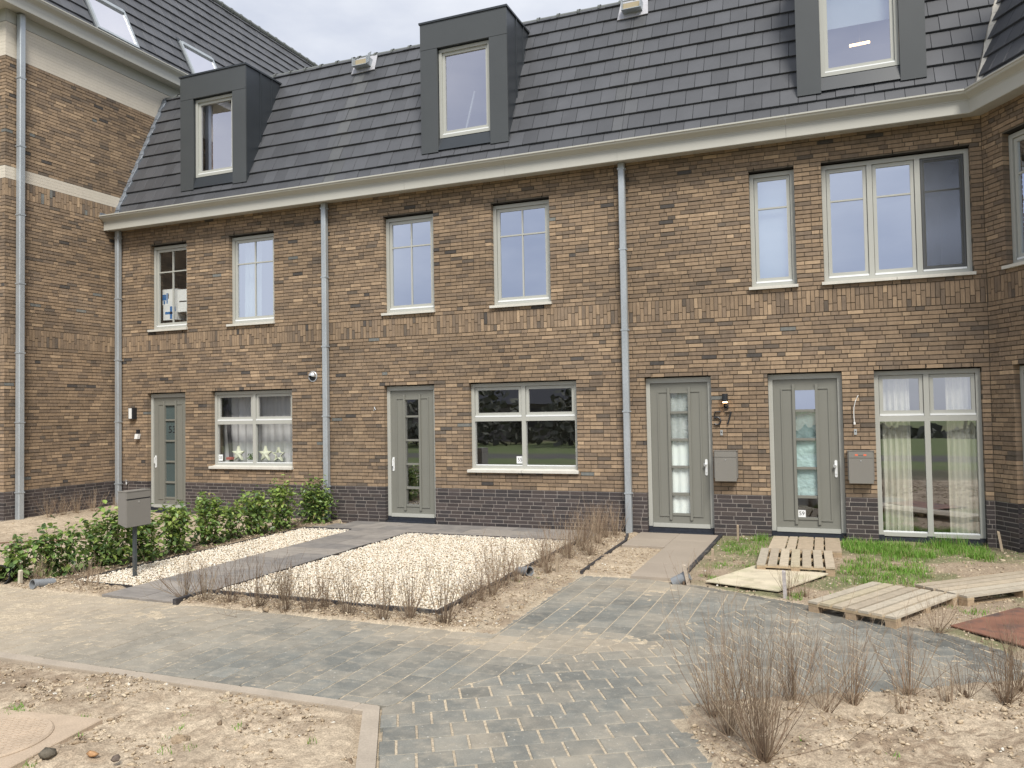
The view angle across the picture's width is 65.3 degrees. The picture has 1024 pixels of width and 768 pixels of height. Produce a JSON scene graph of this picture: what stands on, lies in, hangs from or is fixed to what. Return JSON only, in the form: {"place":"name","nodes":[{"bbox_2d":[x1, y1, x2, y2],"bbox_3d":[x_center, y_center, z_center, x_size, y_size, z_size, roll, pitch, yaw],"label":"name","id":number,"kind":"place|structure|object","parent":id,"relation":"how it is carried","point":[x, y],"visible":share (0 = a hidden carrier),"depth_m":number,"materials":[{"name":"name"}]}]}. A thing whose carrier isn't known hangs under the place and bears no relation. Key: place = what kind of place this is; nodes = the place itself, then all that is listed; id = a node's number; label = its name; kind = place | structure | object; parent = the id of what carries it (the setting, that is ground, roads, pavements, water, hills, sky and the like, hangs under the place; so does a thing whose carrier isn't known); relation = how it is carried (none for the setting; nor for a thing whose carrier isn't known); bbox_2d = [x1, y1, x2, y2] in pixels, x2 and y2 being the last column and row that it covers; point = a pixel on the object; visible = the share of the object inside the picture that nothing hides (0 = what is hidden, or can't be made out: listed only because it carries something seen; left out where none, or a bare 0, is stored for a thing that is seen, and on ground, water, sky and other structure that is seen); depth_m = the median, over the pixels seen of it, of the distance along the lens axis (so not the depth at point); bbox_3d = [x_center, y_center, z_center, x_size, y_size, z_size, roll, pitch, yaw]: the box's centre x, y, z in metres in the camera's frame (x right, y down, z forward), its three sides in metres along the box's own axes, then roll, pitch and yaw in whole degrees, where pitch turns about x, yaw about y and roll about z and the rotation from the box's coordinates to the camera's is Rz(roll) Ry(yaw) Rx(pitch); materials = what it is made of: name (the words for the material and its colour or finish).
{"place":"outdoors","nodes":[
{"label":"outdoors","id":0,"kind":"place"},
{"bbox_2d":[222,533,574,608],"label":"gravel","id":1,"kind":"structure","parent":0,"point":[427,545],"depth_m":9.98,"materials":[{"name":"gravel"}]},
{"bbox_2d":[219,0,618,64],"label":"sky","id":2,"kind":"structure","parent":0,"point":[323,31],"materials":[{"name":"white"}]},
{"bbox_2d":[0,576,1023,767],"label":"paved path","id":3,"kind":"structure","parent":0,"point":[134,638],"depth_m":6.24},
{"bbox_2d":[670,571,691,583],"bbox_3d":[1.869,2.153,8.826,0.233,0.201,0.124,-2,-2,17],"label":"drain pipe","id":4,"kind":"object","parent":3,"relation":"on","point":[680,579],"visible":0.74,"depth_m":8.79,"materials":[{"name":"grey plastic"}]},
{"bbox_2d":[0,481,1023,767],"bbox_3d":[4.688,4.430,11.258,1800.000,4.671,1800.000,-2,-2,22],"label":"ground","id":5,"kind":"structure","parent":0,"point":[150,717],"depth_m":5.22,"materials":[{"name":"sand"}]},
{"bbox_2d":[0,533,43,581],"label":"leafy shrub","id":6,"kind":"object","parent":5,"relation":"on","point":[12,560],"visible":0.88,"depth_m":9.48,"materials":[{"name":"green plant"}]},
{"bbox_2d":[16,554,55,578],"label":"twig shrub","id":7,"kind":"object","parent":5,"relation":"on","point":[42,573],"visible":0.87,"depth_m":9.27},
{"bbox_2d":[29,578,55,588],"bbox_3d":[-5.397,2.292,9.188,0.112,0.137,0.261,-2,-2,27],"label":"drain pipe","id":8,"kind":"object","parent":5,"relation":"on","point":[34,583],"visible":0.9,"depth_m":9.13,"materials":[{"name":"grey plastic"}]},
{"bbox_2d":[38,747,56,758],"bbox_3d":[-2.647,2.108,4.551,0.085,0.061,0.080,0,-2,-18],"label":"stone","id":9,"kind":"object","parent":5,"relation":"on","point":[46,753],"visible":1,"depth_m":4.54,"materials":[{"name":"stone"}]},
{"bbox_2d":[0,709,102,767],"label":"manhole cover","id":10,"kind":"object","parent":5,"relation":"on","point":[22,733],"visible":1,"depth_m":4.85,"materials":[{"name":"concrete"}]},
{"bbox_2d":[24,515,85,576],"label":"leafy shrub","id":11,"kind":"object","parent":5,"relation":"on","point":[49,552],"visible":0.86,"depth_m":9.72,"materials":[{"name":"green plant"}]},
{"bbox_2d":[70,500,150,574],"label":"leafy shrub","id":12,"kind":"object","parent":5,"relation":"on","point":[108,552],"visible":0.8,"depth_m":10.24,"materials":[{"name":"green plant"}]},
{"bbox_2d":[125,503,167,562],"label":"leafy shrub","id":13,"kind":"object","parent":5,"relation":"on","point":[150,538],"visible":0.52,"depth_m":10.74,"materials":[{"name":"green plant"}]},
{"bbox_2d":[0,0,318,520],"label":"corner building","id":14,"kind":"structure","parent":5,"relation":"on","point":[87,87],"depth_m":15.72,"materials":[{"name":"brick"}]},
{"bbox_2d":[150,499,196,556],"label":"leafy shrub","id":15,"kind":"object","parent":5,"relation":"on","point":[174,521],"visible":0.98,"depth_m":11.16,"materials":[{"name":"green plant"}]},
{"bbox_2d":[0,652,379,767],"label":"kerb","id":16,"kind":"structure","parent":5,"relation":"on","point":[368,744],"depth_m":5.55,"materials":[{"name":"concrete"}]},
{"bbox_2d":[161,549,240,600],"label":"twig shrub","id":17,"kind":"object","parent":5,"relation":"on","point":[206,594],"visible":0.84,"depth_m":8.27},
{"bbox_2d":[183,491,233,546],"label":"leafy shrub","id":18,"kind":"object","parent":5,"relation":"on","point":[202,530],"visible":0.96,"depth_m":11.89,"materials":[{"name":"green plant"}]},
{"bbox_2d":[72,527,350,587],"bbox_3d":[-3.934,2.394,11.315,0.958,0.090,4.450,-2,-2,22],"label":"edging board","id":19,"kind":"object","parent":5,"relation":"on","point":[120,569],"visible":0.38,"depth_m":10.83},
{"bbox_2d":[79,527,347,586],"bbox_3d":[-3.921,2.412,11.309,0.940,0.054,4.410,-2,-2,22],"label":"gravel base","id":20,"kind":"object","parent":5,"relation":"on","point":[138,582],"visible":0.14,"depth_m":10.44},
{"bbox_2d":[118,488,150,576],"bbox_3d":[-4.575,1.827,9.684,0.148,1.078,0.368,-2,-2,22],"label":"post mailbox","id":21,"kind":"object","parent":20,"relation":"on","point":[134,509],"visible":0.96,"depth_m":9.65,"materials":[{"name":"paint"}]},
{"bbox_2d":[177,554,254,607],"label":"twig shrub","id":22,"kind":"object","parent":5,"relation":"on","point":[230,590],"visible":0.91,"depth_m":8.11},
{"bbox_2d":[99,56,359,518],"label":"terraced house","id":23,"kind":"structure","parent":5,"relation":"on","point":[217,214],"depth_m":15.78,"materials":[{"name":"brick"}]},
{"bbox_2d":[147,244,187,331],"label":"window","id":24,"kind":"structure","parent":23,"relation":"in","point":[158,326],"depth_m":16.34,"materials":[{"name":"paint"}]},
{"bbox_2d":[151,393,185,513],"bbox_3d":[-6.923,1.407,16.132,0.994,2.428,0.205,-2,-2,22],"label":"door","id":25,"kind":"structure","parent":23,"relation":"in","point":[168,418],"depth_m":16.20,"materials":[{"name":"paint"}]},
{"bbox_2d":[163,304,186,321],"bbox_3d":[-6.989,-1.469,16.587,0.360,0.310,0.302,-2,-2,22],"label":"moving box","id":26,"kind":"object","parent":23,"relation":"in","point":[168,313],"visible":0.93,"depth_m":16.47,"materials":[{"name":"white cardboard"}]},
{"bbox_2d":[162,289,180,305],"bbox_3d":[-7.005,-1.791,16.613,0.390,0.325,0.302,-2,-2,22],"label":"moving box","id":27,"kind":"object","parent":26,"relation":"on","point":[167,297],"visible":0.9,"depth_m":16.48,"materials":[{"name":"white cardboard"}]},
{"bbox_2d":[177,289,186,312],"bbox_3d":[-6.622,-1.705,16.445,0.400,0.460,0.302,-2,-2,22],"label":"moving box","id":28,"kind":"object","parent":23,"relation":"in","point":[181,300],"visible":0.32,"depth_m":16.34,"materials":[{"name":"white cardboard"}]},
{"bbox_2d":[224,398,233,461],"bbox_3d":[-5.660,0.873,15.946,0.230,1.400,0.047,-2,-2,22],"label":"curtain","id":29,"kind":"object","parent":23,"relation":"hanging from","point":[228,430],"visible":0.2,"depth_m":15.94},
{"bbox_2d":[226,233,274,326],"bbox_3d":[-5.001,-2.004,15.419,1.130,1.753,0.220,-2,-2,22],"label":"window","id":30,"kind":"structure","parent":23,"relation":"in","point":[253,298],"depth_m":15.50,"materials":[{"name":"glass"}]},
{"bbox_2d":[208,390,293,469],"bbox_3d":[-4.979,0.880,15.334,1.970,1.493,0.220,-2,-2,22],"label":"window","id":31,"kind":"structure","parent":23,"relation":"in","point":[255,396],"depth_m":15.38,"materials":[{"name":"paint"}]},
{"bbox_2d":[223,393,292,461],"bbox_3d":[-4.890,0.853,15.730,2.000,1.400,0.056,-2,-2,22],"label":"net curtain","id":32,"kind":"object","parent":23,"relation":"hanging from","point":[273,437],"visible":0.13,"depth_m":15.73,"materials":[{"name":"fabric"}]},
{"bbox_2d":[221,499,248,540],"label":"leafy shrub","id":33,"kind":"object","parent":5,"relation":"on","point":[232,525],"visible":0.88,"depth_m":12.39,"materials":[{"name":"green plant"}]},
{"bbox_2d":[208,536,290,616],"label":"twig shrub","id":34,"kind":"object","parent":5,"relation":"on","point":[256,592],"visible":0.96,"depth_m":7.97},
{"bbox_2d":[230,485,278,535],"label":"leafy shrub","id":35,"kind":"object","parent":5,"relation":"on","point":[259,512],"visible":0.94,"depth_m":12.83,"materials":[{"name":"green plant"}]},
{"bbox_2d":[242,564,300,612],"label":"twig shrub","id":36,"kind":"object","parent":5,"relation":"on","point":[288,603],"visible":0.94,"depth_m":7.81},
{"bbox_2d":[262,474,303,530],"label":"leafy shrub","id":37,"kind":"object","parent":5,"relation":"on","point":[276,493],"visible":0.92,"depth_m":13.39,"materials":[{"name":"green plant"}]},
{"bbox_2d":[258,551,331,601],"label":"twig shrub","id":38,"kind":"object","parent":5,"relation":"on","point":[285,578],"visible":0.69,"depth_m":8.22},
{"bbox_2d":[277,566,337,612],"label":"twig shrub","id":39,"kind":"object","parent":5,"relation":"on","point":[307,604],"visible":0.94,"depth_m":7.74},
{"bbox_2d":[292,474,340,523],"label":"leafy shrub","id":40,"kind":"object","parent":5,"relation":"on","point":[314,505],"visible":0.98,"depth_m":14.11,"materials":[{"name":"green plant"}]},
{"bbox_2d":[279,557,358,612],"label":"twig shrub","id":41,"kind":"object","parent":5,"relation":"on","point":[323,596],"visible":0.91,"depth_m":7.82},
{"bbox_2d":[310,553,386,614],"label":"twig shrub","id":42,"kind":"object","parent":5,"relation":"on","point":[348,600],"visible":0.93,"depth_m":7.61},
{"bbox_2d":[102,521,595,602],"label":"garden path","id":43,"kind":"structure","parent":5,"relation":"on","point":[360,533],"depth_m":11.39,"materials":[{"name":"concrete"}]},
{"bbox_2d":[133,549,216,602],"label":"twig shrub","id":44,"kind":"object","parent":43,"relation":"on","point":[185,583],"visible":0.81,"depth_m":8.49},
{"bbox_2d":[173,540,580,613],"bbox_3d":[-0.643,2.254,9.093,2.415,0.110,5.662,-4,-3,55],"label":"edging board","id":45,"kind":"object","parent":5,"relation":"on","point":[178,601],"visible":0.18,"depth_m":8.23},
{"bbox_2d":[338,552,422,619],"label":"twig shrub","id":46,"kind":"object","parent":5,"relation":"on","point":[384,609],"visible":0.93,"depth_m":7.44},
{"bbox_2d":[215,532,564,589],"bbox_3d":[-1.845,2.355,11.175,2.377,0.088,5.195,-4,-3,55],"label":"edging board","id":47,"kind":"object","parent":5,"relation":"on","point":[315,560],"visible":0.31,"depth_m":11.39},
{"bbox_2d":[377,559,432,618],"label":"twig shrub","id":48,"kind":"object","parent":5,"relation":"on","point":[410,614],"visible":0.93,"depth_m":7.43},
{"bbox_2d":[385,561,473,623],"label":"twig shrub","id":49,"kind":"object","parent":5,"relation":"on","point":[441,619],"visible":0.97,"depth_m":7.27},
{"bbox_2d":[449,572,491,607],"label":"twig shrub","id":50,"kind":"object","parent":5,"relation":"on","point":[464,594],"visible":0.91,"depth_m":7.83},
{"bbox_2d":[449,551,503,601],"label":"twig shrub","id":51,"kind":"object","parent":5,"relation":"on","point":[478,595],"visible":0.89,"depth_m":8.11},
{"bbox_2d":[309,0,647,531],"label":"terraced house","id":52,"kind":"structure","parent":5,"relation":"on","point":[465,194],"depth_m":13.77,"materials":[{"name":"brick"}]},
{"bbox_2d":[381,214,434,315],"bbox_3d":[-1.811,-2.102,14.129,1.055,1.753,0.220,-2,-2,22],"label":"window","id":53,"kind":"structure","parent":52,"relation":"in","point":[409,240],"depth_m":14.20,"materials":[{"name":"glass"}]},
{"bbox_2d":[385,385,435,523],"bbox_3d":[-1.761,1.249,14.045,0.994,2.428,0.205,-2,-2,22],"label":"door","id":54,"kind":"structure","parent":52,"relation":"in","point":[399,510],"depth_m":14.09,"materials":[{"name":"paint"}]},
{"bbox_2d":[489,200,551,307],"bbox_3d":[0.154,-2.163,13.335,1.095,1.753,0.220,-2,-2,22],"label":"window","id":55,"kind":"structure","parent":52,"relation":"in","point":[521,234],"depth_m":13.40,"materials":[{"name":"glass"}]},
{"bbox_2d":[467,381,578,473],"bbox_3d":[0.178,0.721,13.249,1.960,1.493,0.220,-2,-2,22],"label":"window","id":56,"kind":"structure","parent":52,"relation":"in","point":[524,414],"depth_m":13.29,"materials":[{"name":"paint"}]},
{"bbox_2d":[455,538,522,587],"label":"twig shrub","id":57,"kind":"object","parent":5,"relation":"on","point":[508,576],"visible":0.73,"depth_m":8.65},
{"bbox_2d":[475,524,525,596],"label":"twig shrub","id":58,"kind":"object","parent":5,"relation":"on","point":[489,581],"visible":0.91,"depth_m":8.31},
{"bbox_2d":[0,514,1023,767],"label":"soil clods","id":59,"kind":"object","parent":5,"relation":"on","point":[178,738],"visible":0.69,"depth_m":5.70,"materials":[{"name":"soil"}]},
{"bbox_2d":[483,543,540,581],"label":"twig shrub","id":60,"kind":"object","parent":5,"relation":"on","point":[516,576],"visible":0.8,"depth_m":8.97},
{"bbox_2d":[3,531,1023,767],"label":"grass","id":61,"kind":"structure","parent":5,"relation":"on","point":[858,546],"depth_m":9.94,"materials":[{"name":"plant"}]},
{"bbox_2d":[503,517,566,567],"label":"twig shrub","id":62,"kind":"object","parent":5,"relation":"on","point":[539,564],"visible":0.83,"depth_m":9.79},
{"bbox_2d":[502,522,578,562],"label":"twig shrub","id":63,"kind":"object","parent":5,"relation":"on","point":[550,546],"visible":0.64,"depth_m":10.08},
{"bbox_2d":[530,532,578,573],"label":"twig shrub","id":64,"kind":"object","parent":5,"relation":"on","point":[546,563],"visible":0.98,"depth_m":9.46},
{"bbox_2d":[542,507,581,553],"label":"twig shrub","id":65,"kind":"object","parent":5,"relation":"on","point":[564,534],"visible":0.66,"depth_m":10.66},
{"bbox_2d":[548,516,586,558],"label":"twig shrub","id":66,"kind":"object","parent":5,"relation":"on","point":[569,545],"visible":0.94,"depth_m":10.32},
{"bbox_2d":[557,506,595,550],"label":"twig shrub","id":67,"kind":"object","parent":5,"relation":"on","point":[584,541],"visible":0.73,"depth_m":10.84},
{"bbox_2d":[568,524,607,555],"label":"twig shrub","id":68,"kind":"object","parent":5,"relation":"on","point":[590,550],"visible":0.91,"depth_m":10.53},
{"bbox_2d":[571,497,632,537],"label":"twig shrub","id":69,"kind":"object","parent":5,"relation":"on","point":[605,527],"visible":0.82,"depth_m":11.96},
{"bbox_2d":[580,533,628,573],"bbox_3d":[1.330,2.283,10.770,0.119,0.096,2.949,-2,-2,19],"label":"edging board","id":70,"kind":"object","parent":5,"relation":"on","point":[587,567],"visible":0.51,"depth_m":10.59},
{"bbox_2d":[604,498,632,535],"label":"twig shrub","id":71,"kind":"object","parent":5,"relation":"on","point":[617,530],"visible":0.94,"depth_m":12.21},
{"bbox_2d":[622,532,717,580],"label":"slab path","id":72,"kind":"structure","parent":5,"relation":"on","point":[658,566],"depth_m":10.77,"materials":[{"name":"concrete"}]},
{"bbox_2d":[687,534,722,571],"bbox_3d":[2.503,2.250,10.415,0.055,0.099,3.210,-2,-2,22],"label":"edging board","id":73,"kind":"object","parent":5,"relation":"on","point":[707,550],"visible":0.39,"depth_m":10.45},
{"bbox_2d":[667,641,776,717],"bbox_3d":[1.302,1.855,5.008,0.432,0.487,0.738,1,-2,-38],"label":"twig shrub","id":74,"kind":"object","parent":5,"relation":"on","point":[703,698],"visible":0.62,"depth_m":5.02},
{"bbox_2d":[662,573,794,736],"bbox_3d":[1.270,1.615,4.833,0.726,0.956,0.877,-1,-2,-4],"label":"twig shrub","id":75,"kind":"object","parent":5,"relation":"on","point":[728,729],"visible":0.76,"depth_m":4.75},
{"bbox_2d":[657,592,867,744],"bbox_3d":[1.449,1.669,4.534,1.293,0.822,0.949,-2,-2,15],"label":"twig shrub","id":76,"kind":"object","parent":5,"relation":"on","point":[738,700],"visible":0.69,"depth_m":4.57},
{"bbox_2d":[706,565,827,591],"bbox_3d":[2.844,2.150,8.871,0.846,0.014,1.209,-3,-3,44],"label":"plywood sheet","id":77,"kind":"object","parent":5,"relation":"on","point":[753,577],"visible":0.82,"depth_m":8.81,"materials":[{"name":"wood"}]},
{"bbox_2d":[656,564,906,763],"bbox_3d":[1.508,1.551,4.319,1.469,1.041,1.085,-1,-2,0],"label":"twig shrub","id":78,"kind":"object","parent":5,"relation":"on","point":[763,751],"visible":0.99,"depth_m":4.37,"materials":[{"name":"plant"}]},
{"bbox_2d":[765,562,807,596],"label":"twig shrub","id":79,"kind":"object","parent":5,"relation":"on","point":[795,583],"visible":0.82,"depth_m":8.12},
{"bbox_2d":[757,548,834,575],"bbox_3d":[3.437,2.150,9.671,0.888,0.116,1.131,-2,-2,22],"label":"wooden pallet","id":80,"kind":"object","parent":5,"relation":"on","point":[795,559],"visible":0.91,"depth_m":9.50,"materials":[{"name":"brown wood"}]},
{"bbox_2d":[768,536,841,557],"bbox_3d":[3.960,2.202,10.779,0.903,0.156,1.319,-2,-2,22],"label":"wooden pallet","id":81,"kind":"object","parent":5,"relation":"on","point":[833,545],"visible":0.71,"depth_m":10.70,"materials":[{"name":"brown wood"}]},
{"bbox_2d":[755,616,866,712],"bbox_3d":[1.912,1.795,5.093,0.561,0.592,0.711,0,-2,-17],"label":"twig shrub","id":82,"kind":"object","parent":5,"relation":"on","point":[827,706],"visible":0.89,"depth_m":5.03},
{"bbox_2d":[748,590,884,702],"bbox_3d":[1.998,1.707,5.127,0.819,0.767,1.073,-1,-2,-5],"label":"twig shrub","id":83,"kind":"object","parent":5,"relation":"on","point":[794,688],"visible":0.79,"depth_m":5.21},
{"bbox_2d":[615,0,1023,552],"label":"terraced house","id":84,"kind":"structure","parent":5,"relation":"on","point":[887,136],"depth_m":11.62,"materials":[{"name":"brick"}]},
{"bbox_2d":[671,393,689,512],"bbox_3d":[2.590,1.063,12.383,0.580,2.000,0.026,-2,-2,22],"label":"curtain","id":85,"kind":"object","parent":84,"relation":"hanging from","point":[680,452],"visible":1,"depth_m":12.38,"materials":[{"name":"fabric"}]},
{"bbox_2d":[646,377,714,534],"bbox_3d":[2.583,1.116,12.288,1.009,2.428,0.205,-2,-2,22],"label":"door","id":86,"kind":"structure","parent":84,"relation":"in","point":[662,519],"depth_m":12.31,"materials":[{"name":"paint"}]},
{"bbox_2d":[713,450,738,480],"bbox_3d":[3.184,1.213,11.879,0.348,0.455,0.131,-2,-2,22],"label":"mailbox","id":87,"kind":"object","parent":84,"relation":"attached to","point":[725,465],"depth_m":11.82,"materials":[{"name":"paint"}]},
{"bbox_2d":[749,170,798,289],"bbox_3d":[3.858,-2.276,11.837,0.690,1.753,0.220,-2,-2,22],"label":"window","id":88,"kind":"structure","parent":84,"relation":"in","point":[772,224],"depth_m":11.90,"materials":[{"name":"glass"}]},
{"bbox_2d":[796,412,817,494],"bbox_3d":[4.303,1.020,11.686,0.480,1.240,0.014,-2,-2,22],"label":"curtain","id":89,"kind":"object","parent":84,"relation":"hanging from","point":[806,449],"visible":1,"depth_m":11.69,"materials":[{"name":"fabric"}]},
{"bbox_2d":[768,373,846,540],"bbox_3d":[4.279,1.064,11.602,1.009,2.428,0.205,-2,-2,22],"label":"door","id":90,"kind":"structure","parent":84,"relation":"in","point":[817,394],"depth_m":11.63,"materials":[{"name":"paint"}]},
{"bbox_2d":[847,450,874,483],"bbox_3d":[4.889,1.161,11.190,0.348,0.455,0.131,-2,-2,22],"label":"mailbox","id":91,"kind":"object","parent":84,"relation":"attached to","point":[861,467],"depth_m":11.13,"materials":[{"name":"paint"}]},
{"bbox_2d":[881,375,913,530],"bbox_3d":[5.458,0.988,11.329,0.370,2.240,0.078,-2,-2,22],"label":"curtain","id":92,"kind":"object","parent":84,"relation":"hanging from","point":[897,476],"visible":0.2,"depth_m":11.33,"materials":[{"name":"fabric"}]},
{"bbox_2d":[821,149,975,284],"bbox_3d":[5.371,-2.323,11.225,1.935,1.753,0.220,-2,-2,22],"label":"window","id":93,"kind":"structure","parent":84,"relation":"in","point":[941,242],"depth_m":11.27,"materials":[{"name":"glass"}]},
{"bbox_2d":[874,368,986,545],"bbox_3d":[5.766,1.010,11.061,1.314,2.408,0.094,-2,-2,22],"label":"window","id":94,"kind":"structure","parent":84,"relation":"in","point":[926,396],"depth_m":11.03,"materials":[{"name":"paint"}]},
{"bbox_2d":[945,373,979,533],"bbox_3d":[6.213,0.965,11.023,0.360,2.240,0.070,-2,-2,22],"label":"curtain","id":95,"kind":"object","parent":84,"relation":"hanging from","point":[963,475],"visible":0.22,"depth_m":11.02,"materials":[{"name":"fabric"}]},
{"bbox_2d":[1001,129,1023,269],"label":"window","id":96,"kind":"structure","parent":84,"relation":"in","point":[1016,140],"depth_m":10.33,"materials":[{"name":"paint"}]},
{"bbox_2d":[1020,366,1023,469],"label":"window","id":97,"kind":"structure","parent":84,"relation":"in","point":[1021,367],"depth_m":10.26,"materials":[{"name":"paint"}]},
{"bbox_2d":[792,597,900,705],"bbox_3d":[2.186,1.755,5.226,0.671,0.672,0.705,-2,-2,19],"label":"twig shrub","id":98,"kind":"object","parent":5,"relation":"on","point":[849,697],"visible":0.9,"depth_m":5.17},
{"bbox_2d":[808,581,957,628],"bbox_3d":[3.546,2.094,7.620,1.254,0.116,0.830,1,-2,-39],"label":"wooden pallet","id":99,"kind":"object","parent":5,"relation":"on","point":[866,599],"visible":0.91,"depth_m":7.50,"materials":[{"name":"brown wood"}]},
{"bbox_2d":[886,644,918,713],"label":"twig shrub","id":100,"kind":"object","parent":5,"relation":"on","point":[901,710],"visible":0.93,"depth_m":5.01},
{"bbox_2d":[865,591,978,696],"bbox_3d":[2.740,1.769,5.369,0.706,0.633,0.763,-2,-2,32],"label":"twig shrub","id":101,"kind":"object","parent":5,"relation":"on","point":[909,651],"visible":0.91,"depth_m":5.32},
{"bbox_2d":[912,642,959,702],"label":"twig shrub","id":102,"kind":"object","parent":5,"relation":"on","point":[946,699],"visible":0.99,"depth_m":5.20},
{"bbox_2d":[909,578,985,632],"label":"twig shrub","id":103,"kind":"object","parent":5,"relation":"on","point":[933,628],"visible":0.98,"depth_m":6.76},
{"bbox_2d":[915,570,1023,606],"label":"wooden pallet","id":104,"kind":"object","parent":5,"relation":"on","point":[992,584],"visible":0.82,"depth_m":8.01,"materials":[{"name":"brown wood"}]},
{"bbox_2d":[947,642,1008,698],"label":"twig shrub","id":105,"kind":"object","parent":5,"relation":"on","point":[964,692],"visible":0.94,"depth_m":5.27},
{"bbox_2d":[949,612,1023,704],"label":"twig shrub","id":106,"kind":"object","parent":5,"relation":"on","point":[1008,693],"visible":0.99,"depth_m":5.15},
{"bbox_2d":[951,607,1023,646],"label":"rusty plate","id":107,"kind":"object","parent":5,"relation":"on","point":[978,625],"visible":0.8,"depth_m":6.82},
{"bbox_2d":[979,607,1023,693],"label":"twig shrub","id":108,"kind":"object","parent":5,"relation":"on","point":[1016,671],"visible":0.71,"depth_m":5.30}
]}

